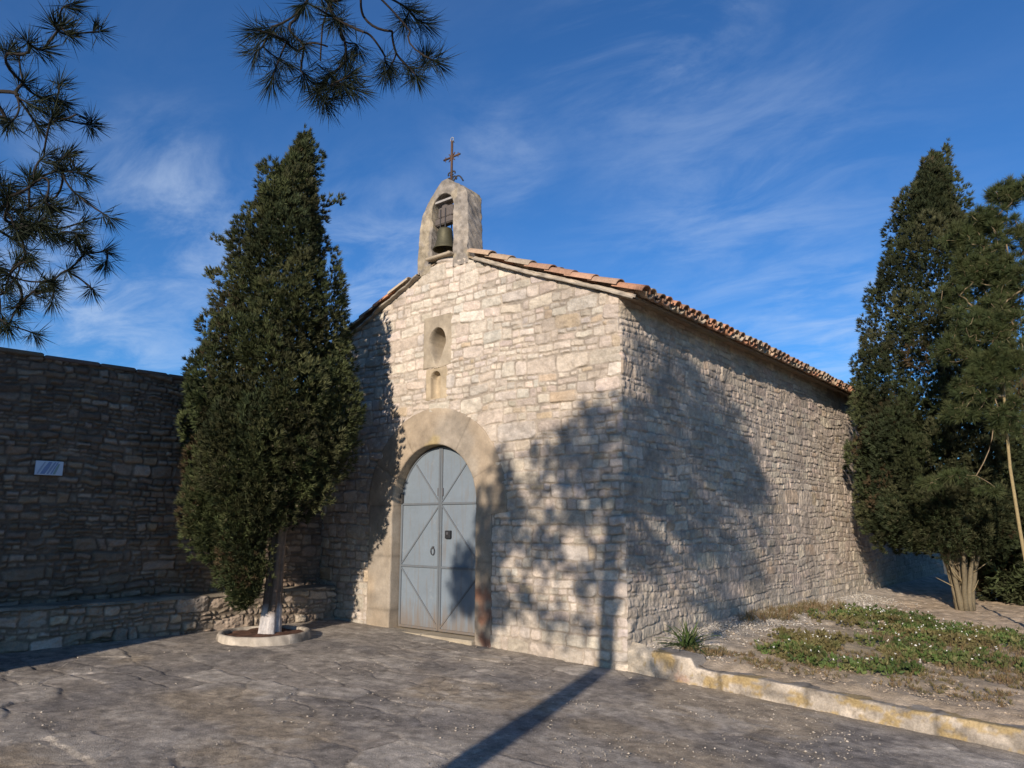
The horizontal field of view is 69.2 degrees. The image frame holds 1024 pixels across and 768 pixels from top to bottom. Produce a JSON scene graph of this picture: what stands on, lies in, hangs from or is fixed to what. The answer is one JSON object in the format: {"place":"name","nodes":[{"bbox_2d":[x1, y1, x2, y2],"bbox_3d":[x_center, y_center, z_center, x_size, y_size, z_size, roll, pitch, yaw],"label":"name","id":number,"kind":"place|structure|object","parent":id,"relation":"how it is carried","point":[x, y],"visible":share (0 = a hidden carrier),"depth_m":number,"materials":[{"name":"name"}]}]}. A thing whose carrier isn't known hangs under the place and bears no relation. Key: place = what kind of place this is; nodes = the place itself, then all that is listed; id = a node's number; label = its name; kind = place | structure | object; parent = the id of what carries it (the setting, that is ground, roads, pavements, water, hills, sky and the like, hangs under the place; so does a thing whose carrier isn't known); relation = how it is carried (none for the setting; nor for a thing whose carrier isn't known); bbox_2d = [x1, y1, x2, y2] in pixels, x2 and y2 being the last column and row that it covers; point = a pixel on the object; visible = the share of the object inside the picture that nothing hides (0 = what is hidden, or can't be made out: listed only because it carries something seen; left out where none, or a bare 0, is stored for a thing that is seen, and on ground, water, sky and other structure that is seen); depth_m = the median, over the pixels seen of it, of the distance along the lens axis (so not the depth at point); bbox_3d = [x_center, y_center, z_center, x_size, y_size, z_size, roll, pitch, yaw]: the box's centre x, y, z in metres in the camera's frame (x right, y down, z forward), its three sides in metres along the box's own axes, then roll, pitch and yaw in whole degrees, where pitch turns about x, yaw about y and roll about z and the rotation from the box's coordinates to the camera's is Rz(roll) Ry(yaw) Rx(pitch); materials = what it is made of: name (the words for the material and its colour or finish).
{"place":"outdoors","nodes":[
{"label":"outdoors","id":0,"kind":"place"},
{"bbox_2d":[0,619,1023,767],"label":"paving","id":1,"kind":"structure","parent":0,"point":[108,717],"depth_m":6.26,"materials":[{"name":"grey stone"}]},
{"bbox_2d":[0,584,336,653],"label":"stone bench","id":2,"kind":"object","parent":1,"relation":"on","point":[28,627],"visible":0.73,"depth_m":9.26,"materials":[{"name":"grey stone"}]},
{"bbox_2d":[216,625,310,646],"bbox_3d":[-3.171,3.252,9.482,1.174,0.198,1.166,-9,-14,39],"label":"planter ring","id":3,"kind":"object","parent":1,"relation":"on","point":[250,636],"visible":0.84,"depth_m":9.22,"materials":[{"name":"stone"}]},
{"bbox_2d":[172,124,366,633],"bbox_3d":[-3.311,-0.266,10.224,2.604,7.222,2.566,-9,-14,39],"label":"cypress tree","id":4,"kind":"object","parent":3,"relation":"in","point":[247,477],"visible":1,"depth_m":9.59,"materials":[{"name":"green plant"}]},
{"bbox_2d":[3,620,899,767],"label":"loose grit","id":5,"kind":"object","parent":1,"relation":"on","point":[820,765],"visible":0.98,"depth_m":5.91,"materials":[{"name":"grey gravel"}]},
{"bbox_2d":[319,137,944,670],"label":"stone chapel","id":6,"kind":"structure","parent":1,"relation":"on","point":[561,463],"depth_m":10.09,"materials":[{"name":"stone"}]},
{"bbox_2d":[398,446,475,635],"bbox_3d":[-1.010,2.126,10.319,1.606,2.523,0.059,-9,-14,39],"label":"door","id":7,"kind":"structure","parent":6,"relation":"in","point":[438,498],"depth_m":10.34,"materials":[{"name":"metal"}]},
{"bbox_2d":[433,204,453,253],"bbox_3d":[-0.987,-2.288,11.020,0.371,0.780,0.364,1,-11,-6],"label":"church bell","id":8,"kind":"object","parent":6,"relation":"hanging from","point":[444,242],"visible":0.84,"depth_m":10.95,"materials":[{"name":"brown metal"}]},
{"bbox_2d":[0,0,1023,466],"label":"sky","id":9,"kind":"structure","parent":0,"point":[743,163],"materials":[{"name":"blue"}]},
{"bbox_2d":[415,562,946,635],"bbox_3d":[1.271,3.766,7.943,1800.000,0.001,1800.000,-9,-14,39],"label":"ground","id":10,"kind":"structure","parent":0,"point":[945,571],"depth_m":34.31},
{"bbox_2d":[0,347,324,605],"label":"courtyard wall","id":11,"kind":"structure","parent":10,"relation":"on","point":[96,520],"depth_m":9.45,"materials":[{"name":"stone"}]},
{"bbox_2d":[34,460,63,475],"bbox_3d":[-5.656,1.028,9.068,0.036,0.172,0.300,-10,-14,43],"label":"wall plaque","id":12,"kind":"object","parent":11,"relation":"attached to","point":[54,468],"depth_m":9.05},
{"bbox_2d":[0,0,463,353],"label":"pine tree","id":13,"kind":"object","parent":10,"relation":"on","point":[27,229],"visible":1,"depth_m":1.85,"materials":[{"name":"green plant"}]},
{"bbox_2d":[628,642,1023,754],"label":"stone kerb","id":14,"kind":"structure","parent":10,"relation":"on","point":[677,665],"depth_m":6.77,"materials":[{"name":"stone"}]},
{"bbox_2d":[850,368,863,385],"bbox_3d":[13.843,3.515,29.084,2.095,8.627,2.017,5,-11,-23],"label":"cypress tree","id":15,"kind":"object","parent":10,"relation":"on","point":[854,378],"depth_m":29.73,"materials":[{"name":"green plant"}]},
{"bbox_2d":[649,593,940,661],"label":"gravel","id":16,"kind":"structure","parent":0,"point":[723,625],"depth_m":9.77,"materials":[{"name":"beige gravel"}]},
{"bbox_2d":[647,573,1023,724],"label":"terrace ground","id":17,"kind":"structure","parent":0,"point":[933,592],"depth_m":8.19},
{"bbox_2d":[653,618,720,652],"bbox_3d":[1.922,2.798,8.328,0.796,0.323,0.840,-9,-14,39],"label":"strap leaved plant","id":18,"kind":"object","parent":17,"relation":"on","point":[687,639],"visible":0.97,"depth_m":8.29,"materials":[{"name":"green plant"}]},
{"bbox_2d":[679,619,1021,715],"bbox_3d":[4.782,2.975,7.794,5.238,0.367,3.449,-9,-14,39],"label":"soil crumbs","id":19,"kind":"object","parent":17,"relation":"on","point":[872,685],"visible":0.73,"depth_m":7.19,"materials":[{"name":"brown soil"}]},
{"bbox_2d":[683,597,1023,706],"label":"dry grass","id":20,"kind":"structure","parent":17,"relation":"on","point":[799,609],"depth_m":7.92,"materials":[{"name":"green plant"}]},
{"bbox_2d":[757,605,1006,661],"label":"white wildflowers","id":21,"kind":"object","parent":17,"relation":"on","point":[896,633],"visible":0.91,"depth_m":9.04,"materials":[{"name":"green plant"}]},
{"bbox_2d":[753,602,1023,677],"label":"weeds","id":22,"kind":"object","parent":17,"relation":"on","point":[798,648],"visible":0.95,"depth_m":8.85,"materials":[{"name":"green plant"}]},
{"bbox_2d":[842,137,1023,610],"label":"cypress tree","id":23,"kind":"object","parent":17,"relation":"on","point":[952,523],"visible":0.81,"depth_m":13.27,"materials":[{"name":"green plant"}]},
{"bbox_2d":[913,172,1023,560],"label":"pine tree","id":24,"kind":"object","parent":17,"relation":"on","point":[1000,271],"visible":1,"depth_m":11.38,"materials":[{"name":"green plant"}]},
{"bbox_2d":[967,529,1023,605],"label":"evergreen shrub","id":25,"kind":"object","parent":17,"relation":"on","point":[1002,576],"visible":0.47,"depth_m":14.37,"materials":[{"name":"green plant"}]}
]}

